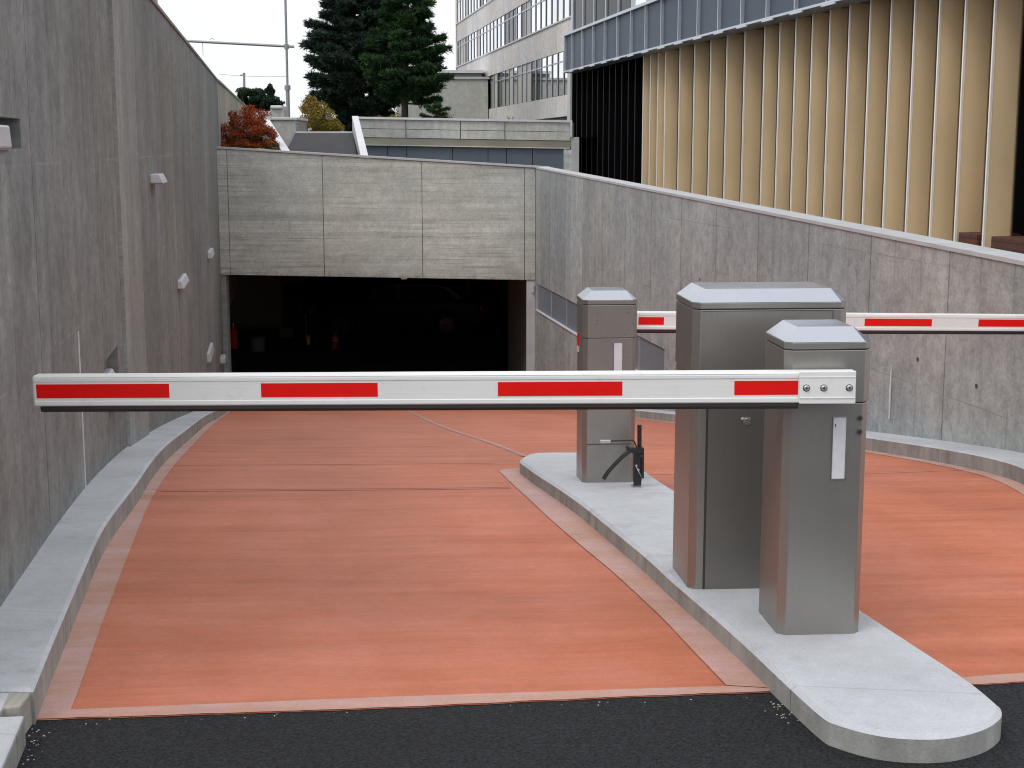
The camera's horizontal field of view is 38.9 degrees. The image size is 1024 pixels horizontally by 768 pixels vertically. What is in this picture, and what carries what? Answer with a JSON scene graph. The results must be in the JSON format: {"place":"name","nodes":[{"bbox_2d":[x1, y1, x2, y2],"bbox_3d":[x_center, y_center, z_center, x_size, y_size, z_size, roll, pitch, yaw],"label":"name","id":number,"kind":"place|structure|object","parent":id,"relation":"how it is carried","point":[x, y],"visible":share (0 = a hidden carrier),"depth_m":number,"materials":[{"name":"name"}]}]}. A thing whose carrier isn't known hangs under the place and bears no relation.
{"place":"outdoors","nodes":[
{"label":"outdoors","id":0,"kind":"place"},
{"bbox_2d":[0,411,227,767],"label":"kerb","id":1,"kind":"structure","parent":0,"point":[50,588],"depth_m":5.60,"materials":[{"name":"concrete"}]},
{"bbox_2d":[221,105,279,149],"bbox_3d":[-5.093,-4.897,27.764,1.304,0.938,0.914,0,9,0],"label":"red shrub","id":2,"kind":"object","parent":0,"point":[252,123],"visible":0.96,"depth_m":27.64,"materials":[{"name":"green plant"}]},
{"bbox_2d":[250,333,265,351],"bbox_3d":[-6.224,-1.018,35.496,0.390,0.455,0.390,0,9,0],"label":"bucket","id":3,"kind":"object","parent":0,"point":[257,343],"visible":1,"depth_m":35.37,"materials":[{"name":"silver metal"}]},
{"bbox_2d":[279,328,292,336],"bbox_3d":[-5.958,-1.292,38.306,0.360,0.400,0.065,0,9,0],"label":"notice board","id":4,"kind":"object","parent":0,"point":[285,332],"visible":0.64,"depth_m":38.26,"materials":[{"name":"metal"}]},
{"bbox_2d":[158,0,455,130],"label":"sky","id":5,"kind":"structure","parent":0,"point":[242,21],"materials":[{"name":"white"}]},
{"bbox_2d":[237,276,507,372],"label":"garage floor","id":6,"kind":"structure","parent":0,"point":[483,346],"depth_m":36.45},
{"bbox_2d":[231,336,241,372],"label":"kerb","id":7,"kind":"structure","parent":6,"relation":"on","point":[235,356],"depth_m":32.86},
{"bbox_2d":[302,313,312,351],"bbox_3d":[-5.010,-1.262,35.456,0.280,0.950,0.280,0,9,0],"label":"warning post","id":8,"kind":"object","parent":6,"relation":"on","point":[307,349],"visible":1,"depth_m":35.45,"materials":[{"name":"black rubber"}]},
{"bbox_2d":[328,330,341,349],"bbox_3d":[-4.383,-1.092,35.889,0.300,0.475,0.300,0,9,0],"label":"traffic cone","id":9,"kind":"object","parent":6,"relation":"on","point":[334,344],"visible":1,"depth_m":35.82,"materials":[{"name":"plastic"}]},
{"bbox_2d":[230,275,535,370],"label":"garage wall","id":10,"kind":"structure","parent":6,"relation":"on","point":[257,300],"depth_m":40.09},
{"bbox_2d":[230,322,238,348],"bbox_3d":[-6.502,-1.140,33.857,0.205,0.630,0.200,-9,13,-43],"label":"fire extinguisher","id":11,"kind":"object","parent":10,"relation":"attached to","point":[234,336],"visible":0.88,"depth_m":33.79,"materials":[{"name":"red metal"}]},
{"bbox_2d":[309,278,482,336],"bbox_3d":[-3.072,-2.083,39.046,4.594,1.420,1.750,0,9,0],"label":"parked car","id":12,"kind":"object","parent":6,"relation":"on","point":[445,308],"visible":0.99,"depth_m":38.23,"materials":[{"name":"paint"}]},
{"bbox_2d":[17,682,1023,767],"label":"street","id":13,"kind":"structure","parent":0,"point":[744,730],"depth_m":4.21,"materials":[{"name":"asphalt"}]},
{"bbox_2d":[0,693,8,716],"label":"kerb stone","id":14,"kind":"object","parent":13,"relation":"on","point":[3,696],"visible":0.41,"depth_m":4.22,"materials":[{"name":"concrete"}]},
{"bbox_2d":[0,692,31,733],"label":"kerb end","id":15,"kind":"structure","parent":13,"relation":"on","point":[17,703],"depth_m":4.24,"materials":[{"name":"concrete"}]},
{"bbox_2d":[22,699,798,764],"bbox_3d":[-0.276,1.011,4.330,2.279,0.004,0.310,-1,9,-7],"label":"grit","id":16,"kind":"object","parent":13,"relation":"on","point":[347,712],"visible":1,"depth_m":4.36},
{"bbox_2d":[37,410,1023,719],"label":"driveway","id":17,"kind":"structure","parent":0,"point":[409,562],"depth_m":5.94,"materials":[{"name":"red concrete"}]},
{"bbox_2d":[0,0,248,606],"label":"retaining wall","id":18,"kind":"structure","parent":17,"relation":"on","point":[108,108],"depth_m":7.96,"materials":[{"name":"concrete"}]},
{"bbox_2d":[0,125,11,149],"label":"wall lamp","id":19,"kind":"object","parent":18,"relation":"attached to","point":[5,141],"visible":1,"depth_m":5.35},
{"bbox_2d":[150,173,167,183],"bbox_3d":[-2.902,-1.688,11.917,0.107,0.079,0.456,-1,9,-9],"label":"wall lamp","id":20,"kind":"object","parent":18,"relation":"attached to","point":[157,178],"visible":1,"depth_m":11.70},
{"bbox_2d":[177,273,188,288],"bbox_3d":[-3.403,-1.065,15.010,0.067,0.087,0.912,-1,9,-9],"label":"wall lamp","id":21,"kind":"object","parent":18,"relation":"attached to","point":[183,281],"visible":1,"depth_m":14.77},
{"bbox_2d":[206,343,213,362],"bbox_3d":[-4.304,-0.451,20.700,0.059,0.127,1.216,-1,9,-9],"label":"wall lamp","id":22,"kind":"object","parent":18,"relation":"attached to","point":[210,352],"visible":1,"depth_m":20.42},
{"bbox_2d":[207,248,214,258],"bbox_3d":[-4.472,-1.942,21.532,0.068,0.103,0.912,-1,9,-9],"label":"wall lamp","id":23,"kind":"object","parent":18,"relation":"attached to","point":[210,253],"visible":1,"depth_m":21.16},
{"bbox_2d":[220,354,225,363],"bbox_3d":[-4.963,-0.428,24.908,0.090,0.092,0.507,-1,9,-9],"label":"wall lamp","id":24,"kind":"object","parent":18,"relation":"attached to","point":[222,358],"visible":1,"depth_m":24.69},
{"bbox_2d":[37,411,230,718],"bbox_3d":[-3.212,0.689,15.360,0.152,2.910,22.194,-2,9,-9],"label":"border strip","id":25,"kind":"object","parent":17,"relation":"on","point":[63,688],"visible":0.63,"depth_m":5.49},
{"bbox_2d":[157,487,460,489],"bbox_3d":[-1.048,0.583,8.078,2.086,0.013,0.026,-1,9,-3],"label":"paving joint","id":26,"kind":"object","parent":17,"relation":"on","point":[315,488],"visible":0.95,"depth_m":8.07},
{"bbox_2d":[222,463,404,464],"bbox_3d":[-1.154,0.517,9.378,2.092,0.021,0.023,-1,9,-4],"label":"paving joint","id":27,"kind":"object","parent":17,"relation":"on","point":[257,464],"visible":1,"depth_m":9.33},
{"bbox_2d":[233,438,466,439],"bbox_3d":[-1.345,0.456,12.101,1.935,0.028,0.045,-1,9,-5],"label":"paving joint","id":28,"kind":"object","parent":17,"relation":"on","point":[428,438],"visible":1,"depth_m":12.17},
{"bbox_2d":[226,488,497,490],"bbox_3d":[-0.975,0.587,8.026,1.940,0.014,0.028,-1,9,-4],"label":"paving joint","id":29,"kind":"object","parent":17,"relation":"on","point":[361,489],"visible":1,"depth_m":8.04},
{"bbox_2d":[217,147,549,372],"bbox_3d":[-2.288,-1.055,26.311,5.920,6.425,0.380,0,9,0],"label":"garage entrance","id":30,"kind":"object","parent":17,"relation":"on","point":[290,213],"visible":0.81,"depth_m":25.86,"materials":[{"name":"concrete"}]},
{"label":"roof deck","id":31,"kind":"structure","parent":30,"relation":"on","visible":0},
{"bbox_2d":[269,117,307,146],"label":"parapet block","id":32,"kind":"structure","parent":31,"relation":"on","point":[286,128],"depth_m":33.69,"materials":[{"name":"concrete"}]},
{"bbox_2d":[263,116,367,157],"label":"ramp roof","id":33,"kind":"structure","parent":31,"relation":"on","point":[352,142],"depth_m":30.56,"materials":[{"name":"concrete"}]},
{"bbox_2d":[359,117,578,171],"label":"terrace building","id":34,"kind":"structure","parent":31,"relation":"on","point":[527,142],"depth_m":35.50,"materials":[{"name":"concrete"}]},
{"bbox_2d":[58,686,769,717],"bbox_3d":[-0.246,0.980,4.489,2.254,0.001,0.087,-1,9,-5],"label":"border strip","id":35,"kind":"object","parent":17,"relation":"on","point":[353,703],"visible":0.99,"depth_m":4.48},
{"bbox_2d":[406,410,526,455],"bbox_3d":[-0.821,0.449,16.021,0.180,1.829,12.016,-1,9,-8],"label":"paving joint","id":36,"kind":"object","parent":17,"relation":"on","point":[470,435],"visible":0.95,"depth_m":12.35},
{"bbox_2d":[500,468,766,686],"bbox_3d":[0.372,0.766,6.710,0.225,0.292,4.831,-2,9,-10],"label":"border strip","id":37,"kind":"object","parent":17,"relation":"on","point":[719,659],"visible":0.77,"depth_m":5.77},
{"bbox_2d":[520,452,1001,762],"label":"traffic island","id":38,"kind":"structure","parent":17,"relation":"on","point":[872,688],"depth_m":4.62,"materials":[{"name":"concrete"}]},
{"bbox_2d":[32,319,870,634],"bbox_3d":[-0.193,0.334,4.809,2.739,1.046,0.406,-1,9,-4],"label":"lift barrier","id":39,"kind":"object","parent":38,"relation":"on","point":[806,389],"visible":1,"depth_m":4.73,"materials":[{"name":"metal"}]},
{"bbox_2d":[600,424,643,487],"bbox_3d":[0.569,0.376,7.555,0.234,0.331,0.081,-1,9,-4],"label":"locking post","id":40,"kind":"object","parent":38,"relation":"on","point":[637,451],"visible":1,"depth_m":7.54,"materials":[{"name":"metal"}]},
{"bbox_2d":[673,282,846,588],"bbox_3d":[0.932,0.190,5.543,0.575,1.138,0.377,-1,9,-4],"label":"control cabinet","id":41,"kind":"object","parent":38,"relation":"on","point":[718,467],"visible":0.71,"depth_m":5.37,"materials":[{"name":"metal"}]},
{"bbox_2d":[576,287,1023,482],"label":"lift barrier","id":42,"kind":"object","parent":38,"relation":"on","point":[612,322],"visible":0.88,"depth_m":7.73,"materials":[{"name":"metal"}]},
{"bbox_2d":[532,167,1023,452],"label":"retaining wall","id":43,"kind":"structure","parent":17,"relation":"on","point":[650,248],"depth_m":12.24,"materials":[{"name":"grey concrete"}]},
{"bbox_2d":[535,284,664,369],"bbox_3d":[1.152,-0.869,21.744,0.068,0.481,8.713,-1,9,-9],"label":"strip window","id":44,"kind":"structure","parent":43,"relation":"attached to","point":[561,311],"depth_m":23.10,"materials":[{"name":"glass"}]},
{"bbox_2d":[888,366,891,418],"bbox_3d":[2.871,0.067,11.009,0.015,0.403,0.015,4,10,22],"label":"conduit","id":45,"kind":"object","parent":43,"relation":"attached to","point":[890,392],"visible":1,"depth_m":11.00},
{"bbox_2d":[569,410,1023,494],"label":"border strip","id":46,"kind":"object","parent":17,"relation":"on","point":[1017,486],"visible":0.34,"depth_m":8.96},
{"bbox_2d":[576,409,1023,484],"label":"kerb","id":47,"kind":"structure","parent":17,"relation":"on","point":[1008,464],"depth_m":9.54,"materials":[{"name":"concrete"}]},
{"bbox_2d":[962,673,1023,683],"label":"border strip","id":48,"kind":"object","parent":17,"relation":"on","point":[1005,678],"visible":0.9,"depth_m":4.68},
{"label":"ground","id":49,"kind":"structure","parent":0,"visible":0},
{"bbox_2d":[187,0,293,116],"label":"catenary mast","id":50,"kind":"object","parent":49,"relation":"on","point":[286,46],"visible":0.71,"depth_m":62.42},
{"bbox_2d":[235,83,284,110],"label":"spreading pine tree","id":51,"kind":"object","parent":49,"relation":"on","point":[258,98],"visible":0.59,"depth_m":102.59,"materials":[{"name":"green plant"}]},
{"bbox_2d":[252,105,288,148],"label":"parapet wall","id":52,"kind":"structure","parent":49,"relation":"on","point":[278,111],"depth_m":43.27,"materials":[{"name":"concrete"}]},
{"bbox_2d":[298,94,344,130],"bbox_3d":[-8.167,-11.049,61.086,2.332,2.296,1.562,0,9,0],"label":"yellow tree","id":53,"kind":"object","parent":49,"relation":"on","point":[313,111],"visible":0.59,"depth_m":60.74,"materials":[{"name":"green plant"}]},
{"bbox_2d":[298,0,412,130],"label":"conifer tree","id":54,"kind":"object","parent":49,"relation":"on","point":[336,45],"visible":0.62,"depth_m":74.68,"materials":[{"name":"green plant"}]},
{"bbox_2d":[357,0,455,116],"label":"pine tree","id":55,"kind":"object","parent":49,"relation":"on","point":[406,48],"visible":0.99,"depth_m":69.46,"materials":[{"name":"green plant"}]},
{"bbox_2d":[419,100,451,117],"bbox_3d":[-3.130,-10.719,59.056,1.243,1.679,1.520,3,10,16],"label":"young pine tree","id":56,"kind":"object","parent":49,"relation":"on","point":[429,108],"visible":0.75,"depth_m":58.82,"materials":[{"name":"green plant"}]},
{"bbox_2d":[396,70,490,118],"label":"annex building","id":57,"kind":"structure","parent":49,"relation":"on","point":[465,94],"depth_m":86.84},
{"bbox_2d":[455,0,570,149],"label":"office building","id":58,"kind":"structure","parent":49,"relation":"on","point":[513,50],"depth_m":76.33,"materials":[{"name":"concrete"}]},
{"bbox_2d":[457,0,459,21],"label":"window","id":59,"kind":"structure","parent":58,"relation":"in","point":[458,1],"depth_m":100.10,"materials":[{"name":"glass"}]},
{"bbox_2d":[458,41,459,65],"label":"window","id":60,"kind":"structure","parent":58,"relation":"in","point":[459,41],"depth_m":100.39,"materials":[{"name":"glass"}]},
{"bbox_2d":[460,39,462,64],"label":"window","id":61,"kind":"structure","parent":58,"relation":"in","point":[461,41],"depth_m":99.14,"materials":[{"name":"glass"}]},
{"bbox_2d":[460,0,462,19],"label":"window","id":62,"kind":"structure","parent":58,"relation":"in","point":[461,1],"depth_m":98.60,"materials":[{"name":"glass"}]},
{"bbox_2d":[463,38,465,62],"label":"window","id":63,"kind":"structure","parent":58,"relation":"in","point":[464,45],"depth_m":97.63,"materials":[{"name":"glass"}]},
{"bbox_2d":[465,37,467,61],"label":"window","id":64,"kind":"structure","parent":58,"relation":"in","point":[466,38],"depth_m":96.45,"materials":[{"name":"glass"}]},
{"bbox_2d":[465,0,467,16],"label":"window","id":65,"kind":"structure","parent":58,"relation":"in","point":[466,1],"depth_m":96.05,"materials":[{"name":"glass"}]},
{"bbox_2d":[468,35,470,60],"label":"window","id":66,"kind":"structure","parent":58,"relation":"in","point":[469,37],"depth_m":95.12,"materials":[{"name":"glass"}]},
{"bbox_2d":[471,33,473,59],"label":"window","id":67,"kind":"structure","parent":58,"relation":"in","point":[472,35],"depth_m":93.67,"materials":[{"name":"glass"}]},
{"bbox_2d":[474,31,476,57],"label":"window","id":68,"kind":"structure","parent":58,"relation":"in","point":[475,33],"depth_m":92.28,"materials":[{"name":"glass"}]},
{"bbox_2d":[477,29,479,56],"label":"window","id":69,"kind":"structure","parent":58,"relation":"in","point":[478,32],"depth_m":90.93,"materials":[{"name":"glass"}]},
{"bbox_2d":[480,28,482,55],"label":"window","id":70,"kind":"structure","parent":58,"relation":"in","point":[481,30],"depth_m":89.63,"materials":[{"name":"glass"}]},
{"bbox_2d":[483,26,486,53],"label":"window","id":71,"kind":"structure","parent":58,"relation":"in","point":[484,28],"depth_m":88.23,"materials":[{"name":"glass"}]},
{"bbox_2d":[486,23,489,52],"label":"window","id":72,"kind":"structure","parent":58,"relation":"in","point":[487,26],"depth_m":86.76,"materials":[{"name":"glass"}]},
{"bbox_2d":[490,22,492,50],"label":"window","id":73,"kind":"structure","parent":58,"relation":"in","point":[491,24],"depth_m":85.53,"materials":[{"name":"glass"}]},
{"bbox_2d":[491,75,493,108],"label":"window","id":74,"kind":"structure","parent":58,"relation":"in","point":[492,77],"depth_m":85.68,"materials":[{"name":"glass"}]},
{"bbox_2d":[493,19,496,49],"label":"window","id":75,"kind":"structure","parent":58,"relation":"in","point":[494,22],"depth_m":84.11,"materials":[{"name":"glass"}]},
{"bbox_2d":[494,73,497,107],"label":"window","id":76,"kind":"structure","parent":58,"relation":"in","point":[495,75],"depth_m":84.31,"materials":[{"name":"glass"}]},
{"bbox_2d":[497,17,500,47],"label":"window","id":77,"kind":"structure","parent":58,"relation":"in","point":[498,20],"depth_m":82.62,"materials":[{"name":"glass"}]},
{"bbox_2d":[498,73,500,106],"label":"window","id":78,"kind":"structure","parent":58,"relation":"in","point":[499,74],"depth_m":83.04,"materials":[{"name":"glass"}]},
{"bbox_2d":[501,71,504,106],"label":"window","id":79,"kind":"structure","parent":58,"relation":"in","point":[502,73],"depth_m":81.75,"materials":[{"name":"glass"}]},
{"bbox_2d":[501,15,504,45],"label":"window","id":80,"kind":"structure","parent":58,"relation":"in","point":[502,18],"depth_m":81.19,"materials":[{"name":"glass"}]},
{"bbox_2d":[505,70,508,105],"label":"window","id":81,"kind":"structure","parent":58,"relation":"in","point":[506,72],"depth_m":80.34,"materials":[{"name":"glass"}]},
{"bbox_2d":[505,12,508,44],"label":"window","id":82,"kind":"structure","parent":58,"relation":"in","point":[507,15],"depth_m":79.81,"materials":[{"name":"glass"}]},
{"bbox_2d":[509,69,512,104],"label":"window","id":83,"kind":"structure","parent":58,"relation":"in","point":[510,70],"depth_m":78.99,"materials":[{"name":"glass"}]},
{"bbox_2d":[509,10,512,42],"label":"window","id":84,"kind":"structure","parent":58,"relation":"in","point":[510,13],"depth_m":78.45,"materials":[{"name":"glass"}]},
{"bbox_2d":[513,8,516,40],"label":"window","id":85,"kind":"structure","parent":58,"relation":"in","point":[514,11],"depth_m":77.16,"materials":[{"name":"glass"}]},
{"bbox_2d":[513,67,517,103],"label":"window","id":86,"kind":"structure","parent":58,"relation":"in","point":[515,70],"depth_m":77.55,"materials":[{"name":"glass"}]},
{"bbox_2d":[517,6,520,38],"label":"window","id":87,"kind":"structure","parent":58,"relation":"in","point":[518,8],"depth_m":75.91,"materials":[{"name":"glass"}]},
{"bbox_2d":[518,65,521,103],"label":"window","id":88,"kind":"structure","parent":58,"relation":"in","point":[519,67],"depth_m":76.13,"materials":[{"name":"glass"}]},
{"bbox_2d":[521,2,525,36],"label":"window","id":89,"kind":"structure","parent":58,"relation":"in","point":[523,7],"depth_m":74.59,"materials":[{"name":"glass"}]},
{"bbox_2d":[522,64,526,102],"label":"window","id":90,"kind":"structure","parent":58,"relation":"in","point":[524,67],"depth_m":74.81,"materials":[{"name":"glass"}]},
{"bbox_2d":[526,63,530,101],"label":"window","id":91,"kind":"structure","parent":58,"relation":"in","point":[528,97],"depth_m":73.48,"materials":[{"name":"glass"}]},
{"bbox_2d":[526,0,530,34],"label":"window","id":92,"kind":"structure","parent":58,"relation":"in","point":[528,4],"depth_m":73.13,"materials":[{"name":"glass"}]},
{"bbox_2d":[531,60,535,100],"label":"window","id":93,"kind":"structure","parent":58,"relation":"in","point":[533,64],"depth_m":72.20,"materials":[{"name":"glass"}]},
{"bbox_2d":[531,0,535,32],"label":"window","id":94,"kind":"structure","parent":58,"relation":"in","point":[533,2],"depth_m":71.75,"materials":[{"name":"glass"}]},
{"bbox_2d":[536,59,540,99],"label":"window","id":95,"kind":"structure","parent":58,"relation":"in","point":[538,62],"depth_m":70.83,"materials":[{"name":"glass"}]},
{"bbox_2d":[536,0,540,30],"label":"window","id":96,"kind":"structure","parent":58,"relation":"in","point":[538,2],"depth_m":70.39,"materials":[{"name":"glass"}]},
{"bbox_2d":[541,0,545,28],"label":"window","id":97,"kind":"structure","parent":58,"relation":"in","point":[543,2],"depth_m":69.10,"materials":[{"name":"glass"}]},
{"bbox_2d":[541,57,546,98],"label":"window","id":98,"kind":"structure","parent":58,"relation":"in","point":[544,60],"depth_m":69.39,"materials":[{"name":"glass"}]},
{"bbox_2d":[546,0,551,25],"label":"window","id":99,"kind":"structure","parent":58,"relation":"in","point":[548,2],"depth_m":67.78,"materials":[{"name":"glass"}]},
{"bbox_2d":[547,55,551,97],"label":"window","id":100,"kind":"structure","parent":58,"relation":"in","point":[549,59],"depth_m":68.00,"materials":[{"name":"glass"}]},
{"bbox_2d":[552,0,556,23],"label":"window","id":101,"kind":"structure","parent":58,"relation":"in","point":[554,2],"depth_m":66.42,"materials":[{"name":"glass"}]},
{"bbox_2d":[552,53,557,96],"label":"window","id":102,"kind":"structure","parent":58,"relation":"in","point":[554,57],"depth_m":66.68,"materials":[{"name":"glass"}]},
{"bbox_2d":[557,0,562,20],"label":"window","id":103,"kind":"structure","parent":58,"relation":"in","point":[559,2],"depth_m":65.22,"materials":[{"name":"glass"}]},
{"bbox_2d":[558,51,563,95],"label":"window","id":104,"kind":"structure","parent":58,"relation":"in","point":[560,55],"depth_m":65.29,"materials":[{"name":"glass"}]},
{"bbox_2d":[564,73,566,94],"bbox_3d":[2.439,-13.723,63.854,0.070,1.936,1.398,-1,9,-9],"label":"window","id":105,"kind":"structure","parent":58,"relation":"in","point":[565,74],"depth_m":64.35,"materials":[{"name":"glass"}]},
{"bbox_2d":[563,0,569,18],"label":"window","id":106,"kind":"structure","parent":58,"relation":"in","point":[566,3],"depth_m":63.72,"materials":[{"name":"glass"}]},
{"label":"pavement","id":107,"kind":"structure","parent":0,"visible":0},
{"bbox_2d":[563,0,1023,247],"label":"louvred building","id":108,"kind":"structure","parent":107,"relation":"on","point":[907,116],"depth_m":21.55,"materials":[{"name":"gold metal"}]},
{"bbox_2d":[574,0,582,29],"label":"window","id":109,"kind":"structure","parent":108,"relation":"in","point":[577,3],"depth_m":36.51,"materials":[{"name":"grey glass"}]},
{"bbox_2d":[584,0,592,25],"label":"window","id":110,"kind":"structure","parent":108,"relation":"in","point":[588,16],"depth_m":35.28,"materials":[{"name":"grey glass"}]},
{"bbox_2d":[595,0,604,20],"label":"window","id":111,"kind":"structure","parent":108,"relation":"in","point":[600,4],"depth_m":34.02,"materials":[{"name":"grey glass"}]},
{"bbox_2d":[607,0,617,16],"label":"window","id":112,"kind":"structure","parent":108,"relation":"in","point":[612,5],"depth_m":32.82,"materials":[{"name":"grey glass"}]},
{"bbox_2d":[620,0,630,11],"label":"window","id":113,"kind":"structure","parent":108,"relation":"in","point":[624,4],"depth_m":31.67,"materials":[{"name":"grey glass"}]},
{"bbox_2d":[958,232,1020,245],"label":"brick wall","id":114,"kind":"structure","parent":107,"relation":"on","point":[973,238],"depth_m":16.67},
{"bbox_2d":[991,236,1023,253],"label":"brick wall","id":115,"kind":"structure","parent":107,"relation":"on","point":[1012,243],"depth_m":15.83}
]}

